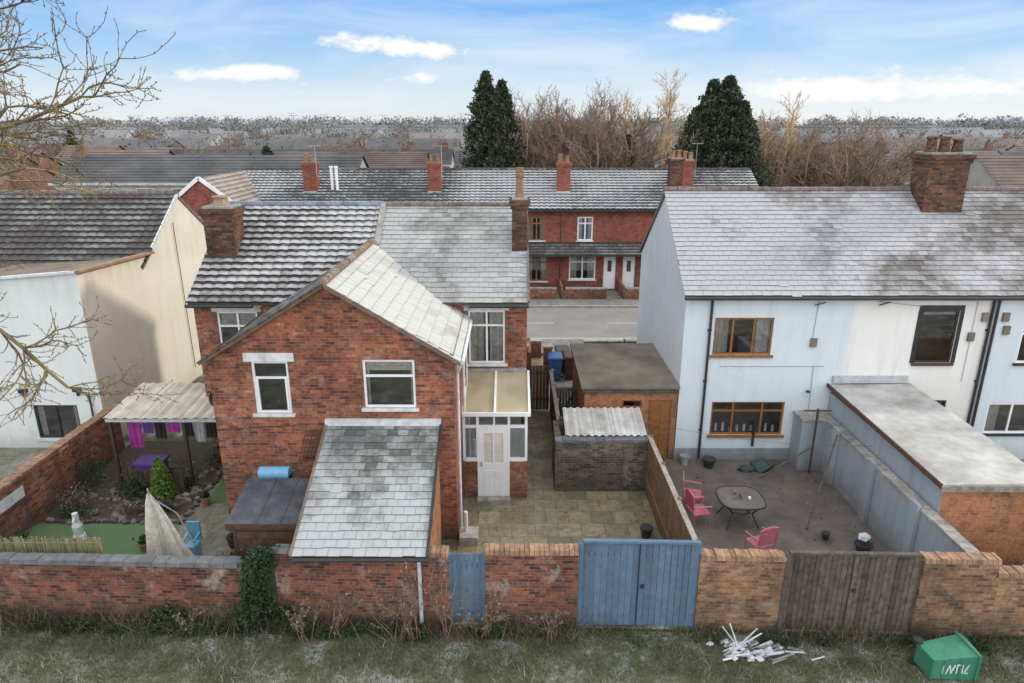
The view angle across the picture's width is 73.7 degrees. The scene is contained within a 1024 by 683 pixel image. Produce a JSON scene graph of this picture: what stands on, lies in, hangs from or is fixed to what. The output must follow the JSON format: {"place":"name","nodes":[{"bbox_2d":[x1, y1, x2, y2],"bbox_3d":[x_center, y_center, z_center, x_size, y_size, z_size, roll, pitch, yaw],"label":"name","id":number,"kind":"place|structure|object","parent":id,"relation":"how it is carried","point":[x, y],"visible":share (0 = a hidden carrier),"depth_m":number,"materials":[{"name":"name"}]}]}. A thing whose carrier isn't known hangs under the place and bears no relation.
{"place":"outdoors","nodes":[
{"label":"outdoors","id":0,"kind":"place"},
{"bbox_2d":[0,448,46,480],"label":"yard paving","id":1,"kind":"structure","parent":0,"point":[12,460],"depth_m":21.44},
{"bbox_2d":[36,441,221,522],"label":"garden bed soil","id":2,"kind":"structure","parent":0,"point":[176,451],"depth_m":20.45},
{"bbox_2d":[65,446,111,492],"bbox_3d":[-12.006,3.667,19.442,1.057,1.233,1.342,16,24,41],"label":"garden shrub","id":3,"kind":"object","parent":2,"relation":"on","point":[85,465],"visible":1,"depth_m":19.50,"materials":[{"name":"green plant"}]},
{"bbox_2d":[104,472,149,503],"bbox_3d":[-10.568,3.936,18.841,1.059,1.070,1.126,16,24,41],"label":"garden shrub","id":4,"kind":"object","parent":2,"relation":"on","point":[134,491],"visible":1,"depth_m":18.82,"materials":[{"name":"green plant"}]},
{"bbox_2d":[46,455,222,524],"bbox_3d":[-10.437,4.131,19.764,3.787,0.231,4.109,0,18,0],"label":"garden rubble","id":5,"kind":"object","parent":2,"relation":"on","point":[188,511],"visible":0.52,"depth_m":18.87,"materials":[{"name":"stone"}]},
{"bbox_2d":[132,455,169,476],"bbox_3d":[-10.550,3.707,20.025,0.800,0.560,0.600,0,18,0],"label":"garden table","id":6,"kind":"object","parent":5,"relation":"on","point":[142,462],"visible":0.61,"depth_m":19.87,"materials":[{"name":"fabric"}]},
{"bbox_2d":[120,470,185,493],"bbox_3d":[-10.100,3.950,19.247,1.800,0.730,0.070,0,18,0],"label":"picket fence","id":7,"kind":"object","parent":2,"relation":"on","point":[177,477],"visible":0.56,"depth_m":19.18,"materials":[{"name":"brown wood"}]},
{"bbox_2d":[104,382,217,487],"bbox_3d":[-9.200,2.756,20.194,4.200,2.470,2.200,0,18,0],"label":"washing line canopy","id":8,"kind":"object","parent":2,"relation":"on","point":[195,406],"visible":0.67,"depth_m":19.65,"materials":[{"name":"plastic"}]},
{"bbox_2d":[149,456,178,500],"bbox_3d":[-9.757,3.750,18.930,0.769,1.242,0.763,0,18,0],"label":"conical evergreen shrub","id":9,"kind":"object","parent":2,"relation":"on","point":[159,469],"visible":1,"depth_m":18.79,"materials":[{"name":"green plant"}]},
{"bbox_2d":[176,473,235,555],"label":"garden path","id":10,"kind":"structure","parent":0,"point":[212,518],"depth_m":17.73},
{"bbox_2d":[145,488,195,555],"bbox_3d":[-7.700,4.350,15.244,1.129,2.402,0.870,0,18,0],"label":"closed parasol","id":11,"kind":"object","parent":10,"relation":"on","point":[163,537],"visible":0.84,"depth_m":15.09,"materials":[{"name":"fabric"}]},
{"bbox_2d":[183,521,202,555],"bbox_3d":[-7.625,4.795,16.304,0.310,0.950,0.352,0,18,0],"label":"blue plastic chair","id":12,"kind":"object","parent":10,"relation":"on","point":[194,529],"visible":0.62,"depth_m":16.32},
{"bbox_2d":[0,374,1023,682],"bbox_3d":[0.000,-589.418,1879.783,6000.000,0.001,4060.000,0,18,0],"label":"ground","id":13,"kind":"structure","parent":0,"point":[486,662],"depth_m":13.37,"materials":[{"name":"green plant"}]},
{"bbox_2d":[0,404,124,549],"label":"garden brick wall","id":14,"kind":"structure","parent":13,"relation":"on","point":[29,489],"depth_m":18.60,"materials":[{"name":"red brick"}]},
{"bbox_2d":[0,0,178,427],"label":"bare tree","id":15,"kind":"object","parent":13,"relation":"on","point":[54,109],"visible":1,"depth_m":10.12,"materials":[{"name":"brown plant"}]},
{"bbox_2d":[11,524,178,554],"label":"artificial lawn","id":16,"kind":"structure","parent":13,"relation":"on","point":[116,538],"depth_m":17.42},
{"bbox_2d":[0,536,103,553],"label":"bamboo screen","id":17,"kind":"object","parent":16,"relation":"on","point":[36,543],"visible":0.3,"depth_m":14.55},
{"bbox_2d":[0,198,206,447],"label":"rendered walls","id":18,"kind":"structure","parent":13,"relation":"on","point":[145,308],"depth_m":22.05,"materials":[{"name":"beige paint"}]},
{"bbox_2d":[0,223,195,440],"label":"windows","id":19,"kind":"structure","parent":18,"relation":"attached to","point":[56,422],"depth_m":22.48,"materials":[{"name":"white plastic"}]},
{"bbox_2d":[0,190,203,268],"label":"tiled roof","id":20,"kind":"structure","parent":18,"relation":"on","point":[123,223],"depth_m":25.26,"materials":[{"name":"tile"}]},
{"bbox_2d":[0,552,242,620],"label":"brick boundary wall","id":21,"kind":"structure","parent":13,"relation":"on","point":[119,583],"depth_m":14.21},
{"bbox_2d":[130,537,306,640],"bbox_3d":[-6.194,4.882,13.919,3.954,2.331,1.053,0,18,0],"label":"ivy","id":22,"kind":"object","parent":13,"relation":"on","point":[255,602],"visible":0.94,"depth_m":13.96,"materials":[{"name":"green plant"}]},
{"bbox_2d":[237,559,279,619],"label":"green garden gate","id":23,"kind":"structure","parent":13,"relation":"on","point":[273,586],"depth_m":14.12,"materials":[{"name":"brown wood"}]},
{"bbox_2d":[224,478,309,591],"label":"garden shed","id":24,"kind":"structure","parent":13,"relation":"on","point":[265,511],"depth_m":14.71,"materials":[{"name":"grey wood"}]},
{"bbox_2d":[258,466,293,477],"bbox_3d":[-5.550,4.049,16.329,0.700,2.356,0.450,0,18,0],"label":"blue plastic tank","id":25,"kind":"object","parent":24,"relation":"on","point":[275,471],"visible":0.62,"depth_m":15.86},
{"bbox_2d":[278,597,325,642],"bbox_3d":[-4.168,5.612,13.729,0.902,1.026,0.532,-8,19,-22],"label":"bramble sapling","id":26,"kind":"object","parent":13,"relation":"on","point":[296,619],"visible":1,"depth_m":13.67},
{"bbox_2d":[323,581,359,638],"bbox_3d":[-3.415,5.455,13.757,0.699,1.298,0.838,0,18,0],"label":"bramble sapling","id":27,"kind":"object","parent":13,"relation":"on","point":[338,599],"visible":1,"depth_m":13.74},
{"bbox_2d":[272,544,428,624],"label":"brick boundary wall","id":28,"kind":"structure","parent":13,"relation":"on","point":[313,582],"depth_m":14.04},
{"bbox_2d":[194,288,526,538],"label":"brick walls","id":29,"kind":"structure","parent":13,"relation":"on","point":[329,340],"depth_m":16.08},
{"bbox_2d":[196,238,469,365],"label":"extension roof","id":30,"kind":"structure","parent":29,"relation":"on","point":[371,278],"depth_m":16.75,"materials":[{"name":"grey tile"}]},
{"bbox_2d":[184,304,528,527],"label":"gutters","id":31,"kind":"object","parent":29,"relation":"attached to","point":[463,365],"visible":0.85,"depth_m":17.88,"materials":[{"name":"white plastic"}]},
{"bbox_2d":[185,205,528,304],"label":"roof","id":32,"kind":"structure","parent":29,"relation":"on","point":[454,255],"depth_m":20.21,"materials":[{"name":"grey tile"}]},
{"bbox_2d":[197,195,245,257],"bbox_3d":[-8.525,-3.287,20.260,1.010,2.043,0.960,0,18,0],"label":"chimney","id":33,"kind":"object","parent":32,"relation":"on","point":[221,216],"visible":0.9,"depth_m":19.90,"materials":[{"name":"brick"}]},
{"bbox_2d":[229,200,529,309],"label":"ridge tiles","id":34,"kind":"object","parent":32,"relation":"attached to","point":[383,205],"visible":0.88,"depth_m":21.51,"materials":[{"name":"concrete"}]},
{"bbox_2d":[509,167,529,253],"bbox_3d":[0.225,-3.818,20.326,0.610,2.614,1.110,0,18,0],"label":"chimney","id":35,"kind":"object","parent":32,"relation":"on","point":[519,201],"visible":0.98,"depth_m":19.92,"materials":[{"name":"brick"}]},
{"bbox_2d":[211,305,508,416],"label":"windows","id":36,"kind":"structure","parent":29,"relation":"attached to","point":[389,383],"depth_m":16.81,"materials":[{"name":"white plastic"}]},
{"bbox_2d":[288,418,441,622],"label":"outhouse","id":37,"kind":"structure","parent":13,"relation":"on","point":[373,492],"depth_m":14.73,"materials":[{"name":"tile"}]},
{"bbox_2d":[348,583,431,643],"bbox_3d":[-2.465,5.438,13.739,1.588,1.303,0.917,4,18,12],"label":"bramble sapling","id":38,"kind":"object","parent":13,"relation":"on","point":[405,628],"visible":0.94,"depth_m":13.68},
{"bbox_2d":[366,562,425,640],"bbox_3d":[-2.251,5.236,13.472,1.081,1.871,0.943,-8,20,-25],"label":"bramble sapling","id":39,"kind":"object","parent":13,"relation":"on","point":[400,606],"visible":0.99,"depth_m":13.48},
{"bbox_2d":[400,551,473,642],"bbox_3d":[-1.424,5.085,13.456,1.657,2.168,0.989,8,19,22],"label":"bramble sapling","id":40,"kind":"object","parent":13,"relation":"on","point":[443,612],"visible":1,"depth_m":13.60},
{"bbox_2d":[426,545,450,624],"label":"brick boundary wall","id":41,"kind":"structure","parent":13,"relation":"on","point":[437,552],"depth_m":13.93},
{"bbox_2d":[12,124,946,134],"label":"distant warehouse","id":42,"kind":"structure","parent":13,"relation":"on","point":[436,127],"depth_m":400.13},
{"bbox_2d":[462,590,508,638],"bbox_3d":[-0.443,5.556,13.598,0.857,1.164,0.855,-12,21,-32],"label":"bramble sapling","id":43,"kind":"object","parent":13,"relation":"on","point":[491,618],"visible":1,"depth_m":13.71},
{"bbox_2d":[454,69,531,169],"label":"conifer tree","id":44,"kind":"object","parent":13,"relation":"on","point":[491,106],"visible":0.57,"depth_m":50.72,"materials":[{"name":"green plant"}]},
{"bbox_2d":[0,138,1023,191],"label":"housing estate","id":45,"kind":"object","parent":13,"relation":"on","point":[170,169],"visible":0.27,"depth_m":61.30,"materials":[{"name":"brick"}]},
{"bbox_2d":[0,599,1023,657],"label":"tall weeds","id":46,"kind":"object","parent":13,"relation":"on","point":[9,618],"visible":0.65,"depth_m":13.99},
{"bbox_2d":[0,116,1023,145],"bbox_3d":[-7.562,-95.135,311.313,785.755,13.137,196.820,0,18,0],"label":"distant tree belt","id":47,"kind":"object","parent":13,"relation":"on","point":[397,129],"visible":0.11,"depth_m":254.26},
{"bbox_2d":[0,131,1023,157],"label":"distance housing","id":48,"kind":"object","parent":13,"relation":"on","point":[299,143],"visible":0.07,"depth_m":137.38,"materials":[{"name":"brick"}]},
{"bbox_2d":[0,133,1023,156],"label":"housing","id":49,"kind":"object","parent":13,"relation":"on","point":[185,141],"visible":0.16,"depth_m":204.11,"materials":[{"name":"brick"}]},
{"bbox_2d":[0,113,1023,136],"bbox_3d":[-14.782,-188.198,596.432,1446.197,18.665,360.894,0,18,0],"label":"horizon woodland","id":50,"kind":"object","parent":13,"relation":"on","point":[316,121],"visible":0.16,"depth_m":490.32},
{"bbox_2d":[1,128,1023,156],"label":"distant trees","id":51,"kind":"object","parent":13,"relation":"on","point":[142,141],"visible":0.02,"depth_m":133.66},
{"bbox_2d":[21,615,1005,655],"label":"bramble undergrowth","id":52,"kind":"object","parent":13,"relation":"on","point":[66,628],"visible":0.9,"depth_m":13.94,"materials":[{"name":"brown plant"}]},
{"bbox_2d":[5,127,1023,145],"bbox_3d":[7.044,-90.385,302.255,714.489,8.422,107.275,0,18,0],"label":"distant housing","id":53,"kind":"object","parent":13,"relation":"on","point":[121,133],"visible":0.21,"depth_m":264.27,"materials":[{"name":"brick"}]},
{"bbox_2d":[482,85,562,167],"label":"bare winter tree","id":54,"kind":"object","parent":13,"relation":"on","point":[526,127],"visible":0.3,"depth_m":53.56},
{"bbox_2d":[485,543,578,627],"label":"brick boundary wall","id":55,"kind":"structure","parent":13,"relation":"on","point":[529,580],"depth_m":13.88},
{"bbox_2d":[448,552,485,624],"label":"blue garden gate","id":56,"kind":"structure","parent":55,"relation":"attached to","point":[472,564],"depth_m":14.00,"materials":[{"name":"paint"}]},
{"bbox_2d":[549,369,559,430],"bbox_3d":[1.420,2.403,22.732,0.160,1.600,4.350,0,18,0],"label":"wooden fence","id":57,"kind":"object","parent":13,"relation":"on","point":[554,409],"visible":0.67,"depth_m":23.10,"materials":[{"name":"brown wood"}]},
{"bbox_2d":[527,365,549,409],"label":"wooden side gate","id":58,"kind":"structure","parent":57,"relation":"attached to","point":[538,384],"depth_m":24.66,"materials":[{"name":"brown wood"}]},
{"bbox_2d":[527,119,589,167],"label":"bare winter tree","id":59,"kind":"object","parent":13,"relation":"on","point":[550,154],"visible":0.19,"depth_m":53.20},
{"bbox_2d":[549,372,572,404],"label":"front drive","id":60,"kind":"structure","parent":13,"relation":"on","point":[562,382],"depth_m":27.55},
{"bbox_2d":[547,352,562,379],"bbox_3d":[1.750,1.021,27.880,0.620,1.098,0.740,0,18,0],"label":"wheelie bin","id":61,"kind":"object","parent":60,"relation":"on","point":[555,359],"visible":0.75,"depth_m":27.57,"materials":[{"name":"blue plastic"}]},
{"bbox_2d":[513,95,620,166],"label":"bare winter tree","id":62,"kind":"object","parent":13,"relation":"on","point":[582,123],"visible":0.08,"depth_m":55.17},
{"bbox_2d":[519,104,620,167],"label":"bare winter tree","id":63,"kind":"object","parent":13,"relation":"on","point":[548,130],"visible":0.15,"depth_m":54.37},
{"bbox_2d":[455,490,685,624],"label":"paved yard","id":64,"kind":"structure","parent":13,"relation":"on","point":[623,513],"depth_m":18.08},
{"bbox_2d":[459,511,478,545],"bbox_3d":[-1.075,4.625,17.064,0.450,0.788,0.500,0,18,0],"label":"concrete gully","id":65,"kind":"object","parent":64,"relation":"on","point":[469,535],"visible":1,"depth_m":16.98,"materials":[{"name":"grey concrete"}]},
{"bbox_2d":[462,368,530,501],"bbox_3d":[-0.420,2.611,19.348,1.840,3.260,1.917,0,18,0],"label":"porch","id":66,"kind":"object","parent":64,"relation":"on","point":[497,403],"visible":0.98,"depth_m":18.86,"materials":[{"name":"white plastic"}]},
{"bbox_2d":[552,407,654,490],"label":"brick coal shed","id":67,"kind":"structure","parent":64,"relation":"on","point":[599,449],"depth_m":19.31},
{"bbox_2d":[645,434,701,601],"bbox_3d":[3.820,4.212,16.701,0.160,1.820,5.260,0,18,0],"label":"wooden fence","id":68,"kind":"object","parent":64,"relation":"on","point":[671,518],"visible":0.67,"depth_m":16.92,"materials":[{"name":"brown wood"}]},
{"bbox_2d":[527,338,636,364],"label":"front garden wall","id":69,"kind":"structure","parent":13,"relation":"on","point":[533,348],"depth_m":30.33,"materials":[{"name":"red brick"}]},
{"bbox_2d":[512,91,657,167],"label":"bare winter tree","id":70,"kind":"object","parent":13,"relation":"on","point":[538,142],"visible":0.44,"depth_m":52.25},
{"bbox_2d":[540,89,631,167],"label":"bare winter tree","id":71,"kind":"object","parent":13,"relation":"on","point":[612,116],"visible":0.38,"depth_m":51.61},
{"bbox_2d":[554,105,634,167],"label":"bare winter tree","id":72,"kind":"object","parent":13,"relation":"on","point":[585,158],"visible":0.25,"depth_m":50.14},
{"bbox_2d":[514,78,688,167],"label":"bare winter tree","id":73,"kind":"object","parent":13,"relation":"on","point":[625,128],"visible":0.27,"depth_m":58.51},
{"bbox_2d":[529,86,675,167],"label":"bare winter tree","id":74,"kind":"object","parent":13,"relation":"on","point":[635,124],"visible":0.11,"depth_m":56.44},
{"bbox_2d":[564,99,661,167],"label":"bare winter tree","id":75,"kind":"object","parent":13,"relation":"on","point":[608,159],"visible":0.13,"depth_m":52.08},
{"bbox_2d":[540,96,706,167],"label":"bare winter tree","id":76,"kind":"object","parent":13,"relation":"on","point":[652,162],"visible":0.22,"depth_m":52.18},
{"bbox_2d":[577,538,701,628],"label":"blue double gate","id":77,"kind":"structure","parent":13,"relation":"on","point":[636,559],"depth_m":13.86,"materials":[{"name":"paint"}]},
{"bbox_2d":[609,67,688,167],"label":"birch tree","id":78,"kind":"object","parent":13,"relation":"on","point":[670,104],"visible":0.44,"depth_m":56.73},
{"bbox_2d":[610,93,690,167],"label":"bare tree","id":79,"kind":"object","parent":13,"relation":"on","point":[667,140],"visible":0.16,"depth_m":58.74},
{"bbox_2d":[664,74,775,186],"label":"conifer tree","id":80,"kind":"object","parent":13,"relation":"on","point":[721,114],"visible":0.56,"depth_m":49.68,"materials":[{"name":"green plant"}]},
{"bbox_2d":[693,548,786,631],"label":"brick boundary wall","id":81,"kind":"structure","parent":13,"relation":"on","point":[743,587],"depth_m":13.78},
{"bbox_2d":[706,623,824,663],"bbox_3d":[5.002,5.913,13.448,2.209,0.555,0.667,0,18,0],"label":"broken white debris","id":82,"kind":"object","parent":13,"relation":"on","point":[766,652],"visible":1,"depth_m":13.51,"materials":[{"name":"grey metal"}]},
{"bbox_2d":[755,90,811,186],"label":"birch tree","id":83,"kind":"object","parent":13,"relation":"on","point":[792,126],"visible":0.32,"depth_m":53.95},
{"bbox_2d":[664,459,908,634],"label":"tarmac yard","id":84,"kind":"structure","parent":13,"relation":"on","point":[777,511],"depth_m":18.41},
{"bbox_2d":[685,488,711,528],"bbox_3d":[4.827,4.290,17.740,0.529,0.977,0.544,-3,18,-10],"label":"garden chair","id":85,"kind":"object","parent":84,"relation":"on","point":[698,509],"visible":1,"depth_m":17.64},
{"bbox_2d":[715,485,766,529],"bbox_3d":[5.950,4.345,17.867,1.200,0.836,1.200,0,18,0],"label":"patio table","id":86,"kind":"object","parent":84,"relation":"on","point":[743,498],"visible":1,"depth_m":17.67,"materials":[{"name":"black plastic"}]},
{"bbox_2d":[737,458,775,473],"bbox_3d":[7.391,3.713,20.671,1.204,0.463,0.584,0,18,0],"label":"green tarpaulin heap","id":87,"kind":"object","parent":84,"relation":"on","point":[761,465],"visible":0.98,"depth_m":20.52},
{"bbox_2d":[744,527,778,548],"bbox_3d":[5.958,4.736,16.341,0.544,0.977,0.529,-6,19,-19],"label":"garden chair","id":88,"kind":"object","parent":84,"relation":"on","point":[766,538],"visible":0.93,"depth_m":16.12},
{"bbox_2d":[759,435,837,529],"bbox_3d":[8.180,3.571,18.775,1.780,1.761,3.038,0,18,0],"label":"clothes prop","id":89,"kind":"object","parent":84,"relation":"on","point":[815,502],"visible":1,"depth_m":18.52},
{"bbox_2d":[819,413,979,552],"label":"rendered garden wall","id":90,"kind":"structure","parent":84,"relation":"on","point":[891,509],"depth_m":17.14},
{"bbox_2d":[755,107,829,179],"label":"birch tree","id":91,"kind":"object","parent":13,"relation":"on","point":[767,130],"visible":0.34,"depth_m":56.79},
{"bbox_2d":[756,139,833,186],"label":"bare winter tree","id":92,"kind":"object","parent":13,"relation":"on","point":[790,171],"visible":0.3,"depth_m":52.60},
{"bbox_2d":[766,125,862,186],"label":"bare winter tree","id":93,"kind":"object","parent":13,"relation":"on","point":[801,182],"visible":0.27,"depth_m":52.39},
{"bbox_2d":[636,136,1023,459],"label":"white rendered terrace","id":94,"kind":"structure","parent":13,"relation":"on","point":[764,313],"depth_m":20.62,"materials":[{"name":"paint"}]},
{"bbox_2d":[707,305,1023,437],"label":"windows","id":95,"kind":"structure","parent":94,"relation":"in","point":[936,325],"depth_m":20.90,"materials":[{"name":"brown plastic"}]},
{"bbox_2d":[798,118,873,186],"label":"bare winter tree","id":96,"kind":"object","parent":13,"relation":"on","point":[838,173],"visible":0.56,"depth_m":50.69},
{"bbox_2d":[777,550,923,632],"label":"wooden double gate","id":97,"kind":"structure","parent":13,"relation":"on","point":[890,582],"depth_m":13.77,"materials":[{"name":"brown wood"}]},
{"bbox_2d":[769,107,941,186],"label":"bare winter tree","id":98,"kind":"object","parent":13,"relation":"on","point":[859,139],"visible":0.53,"depth_m":53.04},
{"bbox_2d":[841,113,933,186],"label":"bare winter tree","id":99,"kind":"object","parent":13,"relation":"on","point":[871,175],"visible":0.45,"depth_m":51.40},
{"bbox_2d":[907,631,982,680],"bbox_3d":[8.277,6.045,13.060,1.064,0.601,0.718,-2,18,-6],"label":"green wheelie bin","id":100,"kind":"object","parent":13,"relation":"on","point":[956,656],"visible":1,"depth_m":12.84,"materials":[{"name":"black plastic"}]},
{"bbox_2d":[908,551,1001,636],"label":"brick boundary wall","id":101,"kind":"structure","parent":13,"relation":"on","point":[954,589],"depth_m":13.66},
{"bbox_2d":[984,565,1023,636],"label":"brick boundary wall","id":102,"kind":"structure","parent":13,"relation":"on","point":[1006,613],"depth_m":13.71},
{"bbox_2d":[0,616,1023,682],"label":"grass","id":103,"kind":"structure","parent":0,"point":[868,634],"depth_m":13.35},
{"bbox_2d":[0,0,1023,123],"label":"sky","id":104,"kind":"structure","parent":0,"point":[928,59],"materials":[{"name":"blue"}]},
{"bbox_2d":[50,116,1023,126],"bbox_3d":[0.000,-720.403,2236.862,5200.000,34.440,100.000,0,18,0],"label":"hills","id":105,"kind":"structure","parent":0,"point":[185,118],"depth_m":2267.40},
{"bbox_2d":[527,356,554,489],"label":"side path","id":106,"kind":"structure","parent":0,"point":[539,452],"depth_m":22.04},
{"bbox_2d":[527,308,637,338],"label":"road","id":107,"kind":"structure","parent":0,"point":[581,323],"depth_m":35.83,"materials":[{"name":"asphalt"}]},
{"bbox_2d":[528,299,638,355],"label":"pavement","id":108,"kind":"structure","parent":0,"point":[583,303],"depth_m":39.14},
{"bbox_2d":[556,290,626,298],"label":"front garden ground","id":109,"kind":"structure","parent":0,"point":[613,294],"depth_m":41.85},
{"bbox_2d":[179,143,758,289],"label":"brick terrace row","id":110,"kind":"object","parent":109,"relation":"on","point":[588,227],"visible":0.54,"depth_m":42.34,"materials":[{"name":"red brick"}]},
{"bbox_2d":[528,217,634,288],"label":"windows and doors","id":111,"kind":"structure","parent":110,"relation":"in","point":[580,268],"depth_m":42.60,"materials":[{"name":"white plastic"}]},
{"bbox_2d":[530,278,639,298],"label":"front wall","id":112,"kind":"structure","parent":109,"relation":"on","point":[574,292],"depth_m":40.32,"materials":[{"name":"red brick"}]},
{"bbox_2d":[570,343,679,458],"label":"brick garage","id":113,"kind":"structure","parent":0,"point":[627,375],"depth_m":21.16,"materials":[{"name":"brown brick"}]},
{"bbox_2d":[556,387,576,415],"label":"wooden gate","id":114,"kind":"structure","parent":113,"relation":"attached to","point":[561,392],"depth_m":23.15,"materials":[{"name":"brown wood"}]},
{"bbox_2d":[788,410,826,469],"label":"rendered wall pier","id":115,"kind":"structure","parent":0,"point":[803,427],"depth_m":20.48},
{"bbox_2d":[826,376,1023,565],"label":"extension building","id":116,"kind":"structure","parent":0,"point":[964,479],"depth_m":16.46,"materials":[{"name":"concrete"}]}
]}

